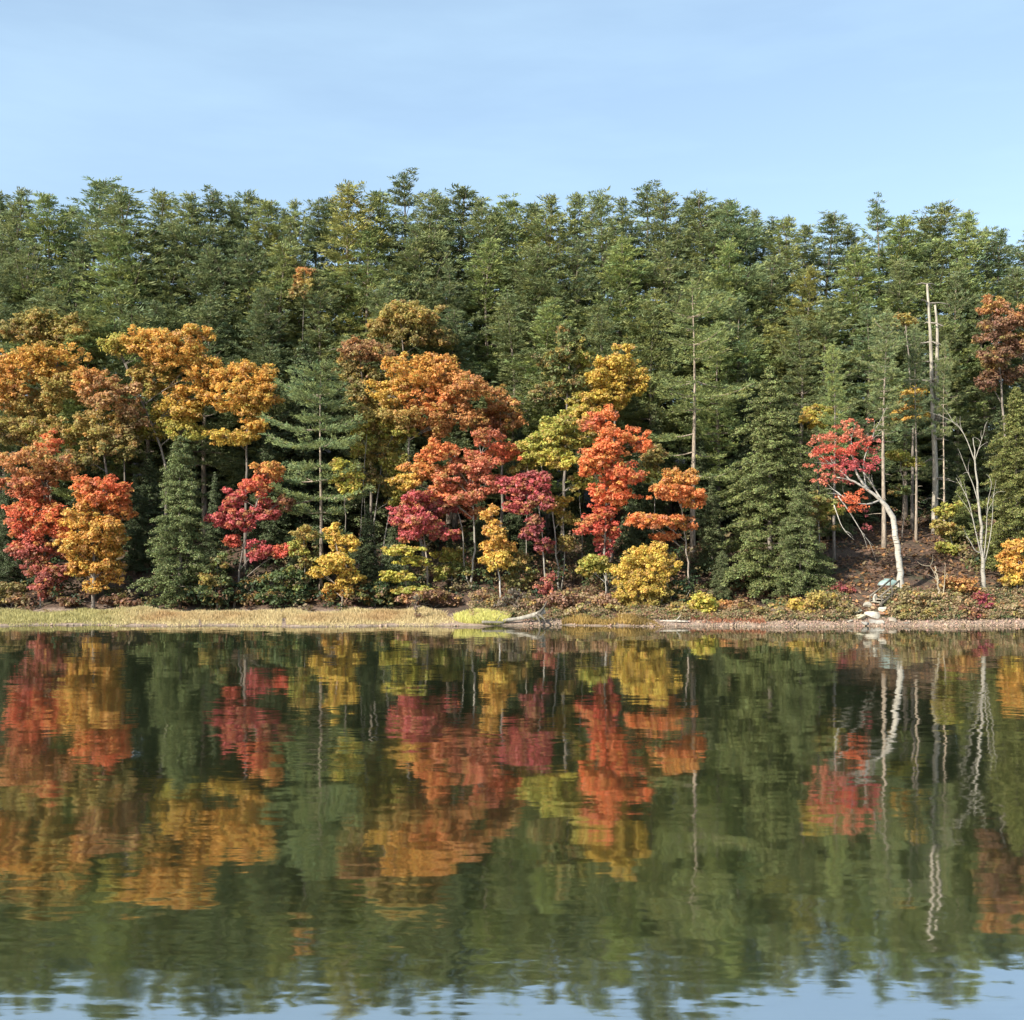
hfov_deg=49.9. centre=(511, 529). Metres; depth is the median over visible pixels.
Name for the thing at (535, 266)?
pine tree
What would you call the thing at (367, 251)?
pine tree
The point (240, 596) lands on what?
shrub
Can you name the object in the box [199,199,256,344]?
pine tree
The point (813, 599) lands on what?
shrub
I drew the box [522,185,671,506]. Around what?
pine tree
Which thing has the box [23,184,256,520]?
pine tree
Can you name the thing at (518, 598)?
shrub
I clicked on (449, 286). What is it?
pine tree
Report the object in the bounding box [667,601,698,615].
shrub
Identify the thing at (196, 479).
hemlock tree
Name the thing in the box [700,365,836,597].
hemlock tree
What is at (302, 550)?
birch sapling
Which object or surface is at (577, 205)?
pine tree
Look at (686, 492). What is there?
maple tree
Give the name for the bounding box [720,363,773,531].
hemlock tree
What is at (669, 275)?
pine tree
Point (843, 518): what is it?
hemlock tree
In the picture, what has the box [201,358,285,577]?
maple tree
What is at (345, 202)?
pine tree
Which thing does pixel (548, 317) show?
pine tree
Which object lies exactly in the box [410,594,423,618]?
shrub
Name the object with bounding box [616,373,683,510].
hemlock tree
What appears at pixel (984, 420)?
pine tree
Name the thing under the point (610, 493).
maple tree
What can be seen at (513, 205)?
pine tree
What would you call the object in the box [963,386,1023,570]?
hemlock tree
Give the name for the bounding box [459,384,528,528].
oak tree
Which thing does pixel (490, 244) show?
pine tree
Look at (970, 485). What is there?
hemlock tree
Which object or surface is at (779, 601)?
shrub
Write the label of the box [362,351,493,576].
maple tree
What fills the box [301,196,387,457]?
pine tree
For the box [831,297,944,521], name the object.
pine tree
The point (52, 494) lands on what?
pine tree
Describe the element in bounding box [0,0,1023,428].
sky
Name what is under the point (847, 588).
shrub
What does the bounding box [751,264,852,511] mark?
pine tree
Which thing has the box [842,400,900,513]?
hemlock tree
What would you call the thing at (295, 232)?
pine tree
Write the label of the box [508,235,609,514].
pine tree
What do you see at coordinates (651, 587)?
willow shrub
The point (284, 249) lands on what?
pine tree
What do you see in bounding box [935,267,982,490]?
pine tree
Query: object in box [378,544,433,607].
maple sapling
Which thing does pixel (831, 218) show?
pine tree
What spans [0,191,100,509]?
pine tree
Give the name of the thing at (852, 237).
pine tree
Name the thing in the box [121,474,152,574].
hemlock tree
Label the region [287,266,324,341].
maple tree
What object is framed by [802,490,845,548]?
birch sapling
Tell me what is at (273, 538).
hemlock tree
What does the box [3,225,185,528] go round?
pine tree
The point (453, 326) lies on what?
pine tree
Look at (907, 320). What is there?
maple tree
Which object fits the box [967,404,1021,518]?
hemlock tree
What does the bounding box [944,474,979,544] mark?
hemlock tree
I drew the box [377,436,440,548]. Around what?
hemlock tree
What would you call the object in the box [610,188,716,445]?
pine tree
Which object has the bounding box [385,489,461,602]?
maple tree
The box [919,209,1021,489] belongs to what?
pine tree
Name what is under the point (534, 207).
pine tree
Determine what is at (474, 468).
maple tree
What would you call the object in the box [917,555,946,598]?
dead sapling
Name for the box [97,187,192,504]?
pine tree
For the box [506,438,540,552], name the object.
birch sapling
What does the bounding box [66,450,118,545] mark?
hemlock tree
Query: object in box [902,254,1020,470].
pine tree
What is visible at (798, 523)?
hemlock tree
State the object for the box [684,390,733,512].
hemlock tree
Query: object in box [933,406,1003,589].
bare birch
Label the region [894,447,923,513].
hemlock tree
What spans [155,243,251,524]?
pine tree
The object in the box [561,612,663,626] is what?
tawny grass
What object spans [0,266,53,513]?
pine tree
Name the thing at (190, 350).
maple tree
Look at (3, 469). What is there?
pine tree
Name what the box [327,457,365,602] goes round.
birch sapling
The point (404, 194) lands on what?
pine tree
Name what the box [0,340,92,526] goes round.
oak tree
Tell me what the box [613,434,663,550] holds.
hemlock tree
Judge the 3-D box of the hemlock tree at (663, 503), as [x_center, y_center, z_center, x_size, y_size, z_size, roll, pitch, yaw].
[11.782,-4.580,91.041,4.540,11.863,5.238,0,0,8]
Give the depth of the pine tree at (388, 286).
93.56 m
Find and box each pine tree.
[0,186,49,451]
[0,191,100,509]
[0,191,110,452]
[0,204,25,492]
[0,238,80,468]
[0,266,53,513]
[0,285,103,524]
[1,175,139,452]
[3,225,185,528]
[22,239,137,476]
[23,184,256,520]
[36,203,126,431]
[51,302,144,500]
[92,299,186,535]
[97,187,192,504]
[105,246,224,511]
[107,184,255,471]
[125,190,223,464]
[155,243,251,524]
[156,297,276,535]
[166,189,298,424]
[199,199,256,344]
[201,238,290,494]
[205,240,341,482]
[205,286,319,530]
[210,198,336,463]
[228,208,310,360]
[249,198,344,491]
[249,358,375,594]
[276,268,374,490]
[279,179,444,467]
[285,226,413,498]
[286,198,349,433]
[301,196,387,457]
[312,190,423,501]
[330,167,480,473]
[336,235,469,465]
[338,278,433,532]
[363,181,523,419]
[378,264,503,528]
[385,187,504,512]
[388,198,491,365]
[412,309,498,534]
[438,238,545,517]
[439,196,542,484]
[444,206,543,443]
[458,192,627,495]
[466,291,578,522]
[474,242,623,516]
[475,200,554,430]
[480,191,583,387]
[503,296,600,538]
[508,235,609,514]
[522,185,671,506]
[529,303,650,488]
[557,190,637,500]
[563,196,680,425]
[565,235,700,522]
[594,179,700,409]
[608,239,740,514]
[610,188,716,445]
[612,288,690,505]
[626,270,759,560]
[647,188,787,431]
[653,196,732,465]
[653,198,796,482]
[653,235,797,516]
[671,320,746,527]
[673,292,772,513]
[691,202,778,390]
[691,208,794,427]
[691,215,804,385]
[709,253,843,488]
[732,214,827,505]
[745,314,867,495]
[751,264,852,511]
[762,297,886,492]
[766,209,867,435]
[775,223,824,492]
[795,244,966,490]
[813,342,851,561]
[823,222,928,399]
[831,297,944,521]
[837,214,976,445]
[843,191,952,414]
[847,256,969,481]
[848,306,908,547]
[852,324,950,520]
[857,198,1007,471]
[860,214,991,484]
[899,314,979,496]
[901,323,933,540]
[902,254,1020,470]
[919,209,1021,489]
[928,336,957,525]
[930,225,1018,434]
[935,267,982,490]
[937,292,1023,514]
[952,228,1023,488]
[963,265,1023,497]
[972,230,1023,440]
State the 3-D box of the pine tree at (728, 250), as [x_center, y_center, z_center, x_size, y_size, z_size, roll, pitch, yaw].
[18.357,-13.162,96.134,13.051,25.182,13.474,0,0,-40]
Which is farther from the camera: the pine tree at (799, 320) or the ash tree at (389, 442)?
the pine tree at (799, 320)
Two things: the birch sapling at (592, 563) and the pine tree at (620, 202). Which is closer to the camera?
the birch sapling at (592, 563)
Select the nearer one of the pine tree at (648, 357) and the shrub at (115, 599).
the shrub at (115, 599)
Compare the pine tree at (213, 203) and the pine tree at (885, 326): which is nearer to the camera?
the pine tree at (885, 326)
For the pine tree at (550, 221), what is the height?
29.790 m
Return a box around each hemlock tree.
[0,441,56,559]
[0,474,33,586]
[51,406,102,516]
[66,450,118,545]
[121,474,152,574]
[123,452,177,563]
[127,435,222,607]
[158,422,213,525]
[193,333,247,519]
[199,472,236,572]
[220,324,312,530]
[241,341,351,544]
[241,429,295,562]
[285,524,317,593]
[309,358,391,538]
[347,504,383,588]
[372,525,417,595]
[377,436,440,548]
[441,536,454,577]
[458,397,505,515]
[466,484,489,559]
[488,427,554,547]
[518,538,532,582]
[543,404,592,536]
[576,535,604,581]
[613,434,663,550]
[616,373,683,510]
[621,525,641,564]
[632,403,677,539]
[678,434,724,540]
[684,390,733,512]
[690,474,727,575]
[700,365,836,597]
[709,550,734,599]
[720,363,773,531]
[767,481,838,596]
[804,404,862,540]
[809,358,862,489]
[809,550,832,586]
[840,435,881,525]
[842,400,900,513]
[874,403,918,510]
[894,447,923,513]
[914,430,949,498]
[923,474,951,522]
[928,424,964,513]
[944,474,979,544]
[950,404,989,505]
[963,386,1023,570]
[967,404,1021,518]
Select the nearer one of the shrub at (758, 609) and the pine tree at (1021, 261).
the shrub at (758, 609)
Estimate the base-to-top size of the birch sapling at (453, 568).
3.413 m
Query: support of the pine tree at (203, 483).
on the ground at (50, 604)
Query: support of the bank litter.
on the ground at (50, 604)
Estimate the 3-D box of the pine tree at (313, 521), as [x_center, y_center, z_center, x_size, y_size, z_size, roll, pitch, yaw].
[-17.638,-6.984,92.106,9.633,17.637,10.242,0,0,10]
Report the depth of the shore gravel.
69.00 m
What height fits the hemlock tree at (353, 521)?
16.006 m
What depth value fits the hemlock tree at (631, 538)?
80.88 m
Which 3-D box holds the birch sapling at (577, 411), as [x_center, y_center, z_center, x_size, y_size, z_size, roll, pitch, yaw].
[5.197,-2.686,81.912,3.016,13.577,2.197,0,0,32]
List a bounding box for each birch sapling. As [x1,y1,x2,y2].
[198,551,233,609]
[287,524,320,603]
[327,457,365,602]
[348,402,379,568]
[429,546,475,584]
[503,549,538,587]
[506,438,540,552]
[559,404,598,580]
[575,553,612,591]
[638,443,668,540]
[798,403,837,534]
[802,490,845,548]
[885,449,925,538]
[929,500,972,555]
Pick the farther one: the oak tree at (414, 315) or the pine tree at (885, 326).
the oak tree at (414, 315)
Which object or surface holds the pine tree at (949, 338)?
on the ground at (50, 604)
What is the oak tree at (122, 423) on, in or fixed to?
on the ground at (50, 604)
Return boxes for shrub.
[0,581,28,607]
[56,593,141,607]
[189,584,230,610]
[221,574,268,606]
[254,563,313,605]
[352,579,399,606]
[394,588,462,607]
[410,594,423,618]
[466,587,499,607]
[494,588,542,610]
[532,570,557,596]
[537,590,584,611]
[564,602,597,615]
[573,591,618,608]
[604,540,688,607]
[604,603,635,614]
[667,575,696,602]
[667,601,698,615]
[715,597,759,610]
[739,603,790,614]
[761,596,796,607]
[787,589,849,612]
[817,581,856,592]
[838,600,859,612]
[884,601,907,615]
[894,582,942,619]
[932,591,971,606]
[939,575,982,594]
[957,604,987,619]
[965,590,1004,608]
[991,599,1023,617]
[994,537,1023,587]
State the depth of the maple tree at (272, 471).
78.75 m
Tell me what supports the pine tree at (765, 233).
on the ground at (50, 604)
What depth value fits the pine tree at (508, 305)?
92.27 m
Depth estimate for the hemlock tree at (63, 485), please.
94.74 m
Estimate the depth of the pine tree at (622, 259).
95.31 m
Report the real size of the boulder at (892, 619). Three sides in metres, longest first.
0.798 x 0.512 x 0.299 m
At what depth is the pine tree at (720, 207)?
104.29 m
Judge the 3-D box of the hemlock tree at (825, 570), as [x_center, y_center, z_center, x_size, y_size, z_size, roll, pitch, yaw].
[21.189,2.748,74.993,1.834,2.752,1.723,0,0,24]
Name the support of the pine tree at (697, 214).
on the ground at (50, 604)
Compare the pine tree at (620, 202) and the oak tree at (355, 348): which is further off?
the pine tree at (620, 202)
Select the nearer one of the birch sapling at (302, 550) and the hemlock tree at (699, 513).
the birch sapling at (302, 550)
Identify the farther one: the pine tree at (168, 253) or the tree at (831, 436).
the pine tree at (168, 253)
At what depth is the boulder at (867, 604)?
70.90 m
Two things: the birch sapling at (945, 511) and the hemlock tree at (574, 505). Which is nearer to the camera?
the birch sapling at (945, 511)
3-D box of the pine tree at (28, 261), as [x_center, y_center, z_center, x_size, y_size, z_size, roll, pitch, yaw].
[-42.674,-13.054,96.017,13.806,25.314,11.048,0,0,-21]
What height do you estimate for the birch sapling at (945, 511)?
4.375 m
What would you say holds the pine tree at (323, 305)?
on the ground at (50, 604)
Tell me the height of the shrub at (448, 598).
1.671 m
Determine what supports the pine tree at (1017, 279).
on the ground at (50, 604)
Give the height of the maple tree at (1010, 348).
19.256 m
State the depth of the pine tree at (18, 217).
99.42 m
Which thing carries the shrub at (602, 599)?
on the ground at (50, 604)
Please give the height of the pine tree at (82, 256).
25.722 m
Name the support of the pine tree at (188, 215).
on the ground at (50, 604)
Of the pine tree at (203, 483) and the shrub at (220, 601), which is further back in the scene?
the pine tree at (203, 483)
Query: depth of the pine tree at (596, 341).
91.47 m
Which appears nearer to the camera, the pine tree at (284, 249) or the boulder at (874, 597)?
the boulder at (874, 597)
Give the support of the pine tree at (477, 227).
on the ground at (50, 604)
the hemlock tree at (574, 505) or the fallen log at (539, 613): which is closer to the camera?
the fallen log at (539, 613)
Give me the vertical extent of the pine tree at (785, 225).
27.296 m
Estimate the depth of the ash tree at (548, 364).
86.33 m
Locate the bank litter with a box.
[466,585,1023,621]
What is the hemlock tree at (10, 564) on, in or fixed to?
on the ground at (50, 604)
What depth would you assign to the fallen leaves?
79.94 m
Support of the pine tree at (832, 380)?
on the ground at (50, 604)
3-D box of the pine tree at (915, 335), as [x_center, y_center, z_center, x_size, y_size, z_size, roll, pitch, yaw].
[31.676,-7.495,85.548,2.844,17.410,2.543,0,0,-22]
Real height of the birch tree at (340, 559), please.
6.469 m
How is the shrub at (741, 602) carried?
on the ground at (50, 604)
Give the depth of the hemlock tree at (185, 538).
78.00 m
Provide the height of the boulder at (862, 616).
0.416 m
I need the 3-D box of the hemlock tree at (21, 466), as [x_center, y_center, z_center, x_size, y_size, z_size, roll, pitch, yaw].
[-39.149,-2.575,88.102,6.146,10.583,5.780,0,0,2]
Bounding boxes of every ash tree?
[348,401,419,565]
[522,321,595,558]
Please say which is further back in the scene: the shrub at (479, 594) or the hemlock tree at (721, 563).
the hemlock tree at (721, 563)
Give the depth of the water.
22.49 m
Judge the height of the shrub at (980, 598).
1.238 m
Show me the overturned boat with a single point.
(881, 583)
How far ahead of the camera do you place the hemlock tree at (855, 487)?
89.55 m
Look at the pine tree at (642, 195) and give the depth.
101.61 m
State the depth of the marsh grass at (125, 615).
71.19 m
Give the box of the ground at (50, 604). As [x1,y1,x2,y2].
[0,435,1023,626]
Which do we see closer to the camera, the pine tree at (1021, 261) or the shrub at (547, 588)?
the shrub at (547, 588)
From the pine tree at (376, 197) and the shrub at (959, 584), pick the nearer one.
the shrub at (959, 584)
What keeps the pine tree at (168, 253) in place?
on the ground at (50, 604)
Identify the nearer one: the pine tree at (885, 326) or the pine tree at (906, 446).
the pine tree at (885, 326)
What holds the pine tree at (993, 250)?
on the ground at (50, 604)
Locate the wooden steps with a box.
[869,578,899,606]
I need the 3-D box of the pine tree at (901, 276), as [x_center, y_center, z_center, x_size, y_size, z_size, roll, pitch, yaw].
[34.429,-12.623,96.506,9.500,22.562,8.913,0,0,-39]
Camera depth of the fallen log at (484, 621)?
68.56 m
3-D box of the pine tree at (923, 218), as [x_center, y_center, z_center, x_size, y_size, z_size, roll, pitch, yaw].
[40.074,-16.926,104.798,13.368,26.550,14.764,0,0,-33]
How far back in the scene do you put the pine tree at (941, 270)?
99.27 m
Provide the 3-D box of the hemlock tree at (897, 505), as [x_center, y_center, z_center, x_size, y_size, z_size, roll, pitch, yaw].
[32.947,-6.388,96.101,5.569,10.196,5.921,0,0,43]
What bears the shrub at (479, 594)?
on the ground at (50, 604)
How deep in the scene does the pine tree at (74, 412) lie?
92.56 m
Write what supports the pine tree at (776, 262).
on the ground at (50, 604)
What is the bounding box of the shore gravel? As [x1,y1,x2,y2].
[20,616,1023,627]
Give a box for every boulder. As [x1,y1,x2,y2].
[854,614,865,618]
[863,602,871,606]
[863,611,879,618]
[869,619,884,623]
[872,594,877,600]
[878,607,886,611]
[888,617,896,621]
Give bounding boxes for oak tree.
[0,306,91,542]
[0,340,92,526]
[48,365,151,581]
[331,335,397,535]
[364,299,460,544]
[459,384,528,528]
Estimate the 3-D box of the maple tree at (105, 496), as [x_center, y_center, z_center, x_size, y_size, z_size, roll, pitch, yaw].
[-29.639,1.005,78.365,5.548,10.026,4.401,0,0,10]
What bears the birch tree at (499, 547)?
on the ground at (50, 604)
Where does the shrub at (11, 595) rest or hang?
on the ground at (50, 604)
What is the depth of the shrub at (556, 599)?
72.17 m
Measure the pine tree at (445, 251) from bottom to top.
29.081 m
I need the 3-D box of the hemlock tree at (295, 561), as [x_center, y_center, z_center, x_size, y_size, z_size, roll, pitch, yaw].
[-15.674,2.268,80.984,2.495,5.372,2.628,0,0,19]
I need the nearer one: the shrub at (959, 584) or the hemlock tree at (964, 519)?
the shrub at (959, 584)
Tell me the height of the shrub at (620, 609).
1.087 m
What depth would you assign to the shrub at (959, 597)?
71.12 m
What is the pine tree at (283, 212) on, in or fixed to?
on the ground at (50, 604)
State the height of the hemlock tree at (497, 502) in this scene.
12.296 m
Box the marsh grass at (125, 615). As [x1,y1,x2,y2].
[0,605,454,626]
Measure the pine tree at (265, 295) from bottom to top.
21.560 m
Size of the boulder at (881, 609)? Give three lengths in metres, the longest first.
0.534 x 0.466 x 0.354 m
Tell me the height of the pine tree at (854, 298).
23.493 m
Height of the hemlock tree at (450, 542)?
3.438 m
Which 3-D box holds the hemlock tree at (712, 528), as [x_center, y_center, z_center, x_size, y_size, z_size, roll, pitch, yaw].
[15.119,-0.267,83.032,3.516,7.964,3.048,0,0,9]
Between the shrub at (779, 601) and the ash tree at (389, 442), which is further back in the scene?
the ash tree at (389, 442)
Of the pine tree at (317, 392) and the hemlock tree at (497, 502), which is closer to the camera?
the pine tree at (317, 392)
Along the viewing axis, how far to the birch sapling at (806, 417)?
81.89 m
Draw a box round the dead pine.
[907,282,958,533]
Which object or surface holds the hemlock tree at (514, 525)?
on the ground at (50, 604)
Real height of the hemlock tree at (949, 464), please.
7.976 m
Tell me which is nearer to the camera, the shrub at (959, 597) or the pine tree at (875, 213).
the shrub at (959, 597)
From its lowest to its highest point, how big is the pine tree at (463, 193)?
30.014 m
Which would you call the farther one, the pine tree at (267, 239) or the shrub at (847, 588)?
the pine tree at (267, 239)
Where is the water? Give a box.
[0,625,1023,1019]
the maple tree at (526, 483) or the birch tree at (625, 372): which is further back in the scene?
the birch tree at (625, 372)
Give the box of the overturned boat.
[878,578,896,585]
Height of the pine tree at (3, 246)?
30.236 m
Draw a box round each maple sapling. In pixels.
[19,551,68,607]
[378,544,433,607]
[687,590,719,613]
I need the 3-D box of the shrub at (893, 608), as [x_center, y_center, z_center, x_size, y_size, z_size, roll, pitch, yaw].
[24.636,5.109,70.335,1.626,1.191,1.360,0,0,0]
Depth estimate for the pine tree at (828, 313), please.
92.53 m
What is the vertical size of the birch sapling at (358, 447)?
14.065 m
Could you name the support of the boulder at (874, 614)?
on the ground at (50, 604)
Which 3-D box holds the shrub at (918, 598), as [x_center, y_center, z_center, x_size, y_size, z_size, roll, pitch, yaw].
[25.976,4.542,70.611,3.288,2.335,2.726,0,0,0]
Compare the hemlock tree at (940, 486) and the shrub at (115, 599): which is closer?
the shrub at (115, 599)
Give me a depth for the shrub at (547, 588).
74.58 m
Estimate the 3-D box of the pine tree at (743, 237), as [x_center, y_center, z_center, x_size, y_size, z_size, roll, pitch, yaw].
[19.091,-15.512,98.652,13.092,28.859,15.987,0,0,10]
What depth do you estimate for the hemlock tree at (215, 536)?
84.80 m
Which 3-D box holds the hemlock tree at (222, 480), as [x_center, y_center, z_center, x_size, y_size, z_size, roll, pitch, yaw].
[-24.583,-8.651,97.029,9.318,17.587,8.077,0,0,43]
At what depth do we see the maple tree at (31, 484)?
78.62 m
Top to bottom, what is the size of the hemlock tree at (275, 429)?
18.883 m
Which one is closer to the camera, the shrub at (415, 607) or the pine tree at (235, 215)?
the shrub at (415, 607)
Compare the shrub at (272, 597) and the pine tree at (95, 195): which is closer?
the shrub at (272, 597)
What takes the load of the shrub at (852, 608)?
on the ground at (50, 604)
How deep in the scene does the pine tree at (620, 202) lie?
104.80 m
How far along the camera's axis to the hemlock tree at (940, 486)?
89.83 m
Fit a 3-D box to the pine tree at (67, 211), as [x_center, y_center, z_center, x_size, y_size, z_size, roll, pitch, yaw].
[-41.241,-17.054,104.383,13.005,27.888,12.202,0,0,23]
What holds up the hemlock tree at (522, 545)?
on the ground at (50, 604)
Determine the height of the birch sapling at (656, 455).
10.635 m
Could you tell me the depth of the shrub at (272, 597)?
77.86 m
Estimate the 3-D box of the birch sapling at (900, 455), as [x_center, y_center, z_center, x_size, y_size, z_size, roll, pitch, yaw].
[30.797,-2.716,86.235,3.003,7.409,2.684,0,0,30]
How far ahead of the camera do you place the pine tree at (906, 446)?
91.91 m
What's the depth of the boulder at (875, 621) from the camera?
69.17 m
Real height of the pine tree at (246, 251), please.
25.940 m
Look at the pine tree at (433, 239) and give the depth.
97.86 m
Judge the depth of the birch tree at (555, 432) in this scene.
79.74 m
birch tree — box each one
[305,522,366,607]
[477,503,517,596]
[514,414,595,589]
[565,343,651,562]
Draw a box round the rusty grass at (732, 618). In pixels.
[690,613,765,623]
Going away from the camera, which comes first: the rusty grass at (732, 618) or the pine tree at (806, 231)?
the rusty grass at (732, 618)
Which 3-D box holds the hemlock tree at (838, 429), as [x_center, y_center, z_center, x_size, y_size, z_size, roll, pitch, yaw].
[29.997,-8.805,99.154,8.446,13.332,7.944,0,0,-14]
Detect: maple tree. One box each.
[0,430,79,601]
[52,474,138,608]
[96,323,231,573]
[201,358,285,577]
[203,461,296,607]
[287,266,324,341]
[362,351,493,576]
[384,425,524,587]
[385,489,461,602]
[495,469,558,576]
[572,403,654,595]
[623,466,707,591]
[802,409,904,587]
[889,312,930,530]
[971,293,1023,519]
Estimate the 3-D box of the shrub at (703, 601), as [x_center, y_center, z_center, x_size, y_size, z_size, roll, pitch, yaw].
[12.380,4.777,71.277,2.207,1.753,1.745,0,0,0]
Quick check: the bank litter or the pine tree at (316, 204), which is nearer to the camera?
the bank litter
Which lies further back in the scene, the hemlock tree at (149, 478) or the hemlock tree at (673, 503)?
the hemlock tree at (673, 503)
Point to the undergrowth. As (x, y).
(345, 604)
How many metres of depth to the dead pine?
87.88 m
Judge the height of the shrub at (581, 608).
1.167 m
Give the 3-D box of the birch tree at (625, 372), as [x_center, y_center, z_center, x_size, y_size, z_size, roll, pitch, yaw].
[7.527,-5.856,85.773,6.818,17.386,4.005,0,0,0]
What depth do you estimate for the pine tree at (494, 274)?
103.85 m
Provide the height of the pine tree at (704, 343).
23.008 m
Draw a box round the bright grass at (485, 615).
[453,607,511,624]
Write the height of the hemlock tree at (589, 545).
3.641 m
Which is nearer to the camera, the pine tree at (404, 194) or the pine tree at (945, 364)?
the pine tree at (945, 364)
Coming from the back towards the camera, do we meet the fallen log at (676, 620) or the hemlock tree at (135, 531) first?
the hemlock tree at (135, 531)
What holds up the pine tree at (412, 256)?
on the ground at (50, 604)
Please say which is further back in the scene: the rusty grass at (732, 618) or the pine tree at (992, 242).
the pine tree at (992, 242)
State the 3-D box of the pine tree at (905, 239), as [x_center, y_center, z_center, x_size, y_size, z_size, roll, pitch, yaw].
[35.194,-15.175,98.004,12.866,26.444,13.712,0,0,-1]
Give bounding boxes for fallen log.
[482,615,503,623]
[503,601,546,625]
[660,615,687,621]
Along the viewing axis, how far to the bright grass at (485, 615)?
69.39 m
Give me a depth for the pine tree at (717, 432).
90.90 m
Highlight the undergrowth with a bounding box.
[1,475,1023,611]
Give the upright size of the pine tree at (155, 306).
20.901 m
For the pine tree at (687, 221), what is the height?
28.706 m
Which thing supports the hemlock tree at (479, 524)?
on the ground at (50, 604)
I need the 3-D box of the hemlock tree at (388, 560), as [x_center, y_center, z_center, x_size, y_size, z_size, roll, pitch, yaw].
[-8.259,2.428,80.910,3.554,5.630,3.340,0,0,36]
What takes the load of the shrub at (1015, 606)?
on the ground at (50, 604)
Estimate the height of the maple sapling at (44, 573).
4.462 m
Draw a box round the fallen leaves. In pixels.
[469,517,1023,617]
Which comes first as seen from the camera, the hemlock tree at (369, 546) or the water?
the water
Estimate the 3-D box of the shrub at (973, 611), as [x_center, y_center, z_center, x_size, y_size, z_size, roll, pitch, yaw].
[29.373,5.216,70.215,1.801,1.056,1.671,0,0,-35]
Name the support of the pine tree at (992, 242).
on the ground at (50, 604)
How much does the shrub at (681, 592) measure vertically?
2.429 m
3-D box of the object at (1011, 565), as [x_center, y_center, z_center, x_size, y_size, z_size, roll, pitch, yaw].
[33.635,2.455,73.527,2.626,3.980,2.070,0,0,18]
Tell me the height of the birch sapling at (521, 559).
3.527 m
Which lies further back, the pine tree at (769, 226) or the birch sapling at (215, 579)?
the pine tree at (769, 226)
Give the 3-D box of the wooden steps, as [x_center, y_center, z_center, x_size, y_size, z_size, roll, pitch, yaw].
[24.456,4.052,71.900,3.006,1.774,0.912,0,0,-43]
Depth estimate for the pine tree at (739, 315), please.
93.34 m
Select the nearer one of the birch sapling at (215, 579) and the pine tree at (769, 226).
the birch sapling at (215, 579)
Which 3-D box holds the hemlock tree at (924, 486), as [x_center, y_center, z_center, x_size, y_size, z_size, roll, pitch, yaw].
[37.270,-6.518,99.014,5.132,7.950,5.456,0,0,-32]
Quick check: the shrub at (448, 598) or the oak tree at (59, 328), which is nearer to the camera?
the shrub at (448, 598)
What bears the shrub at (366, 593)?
on the ground at (50, 604)

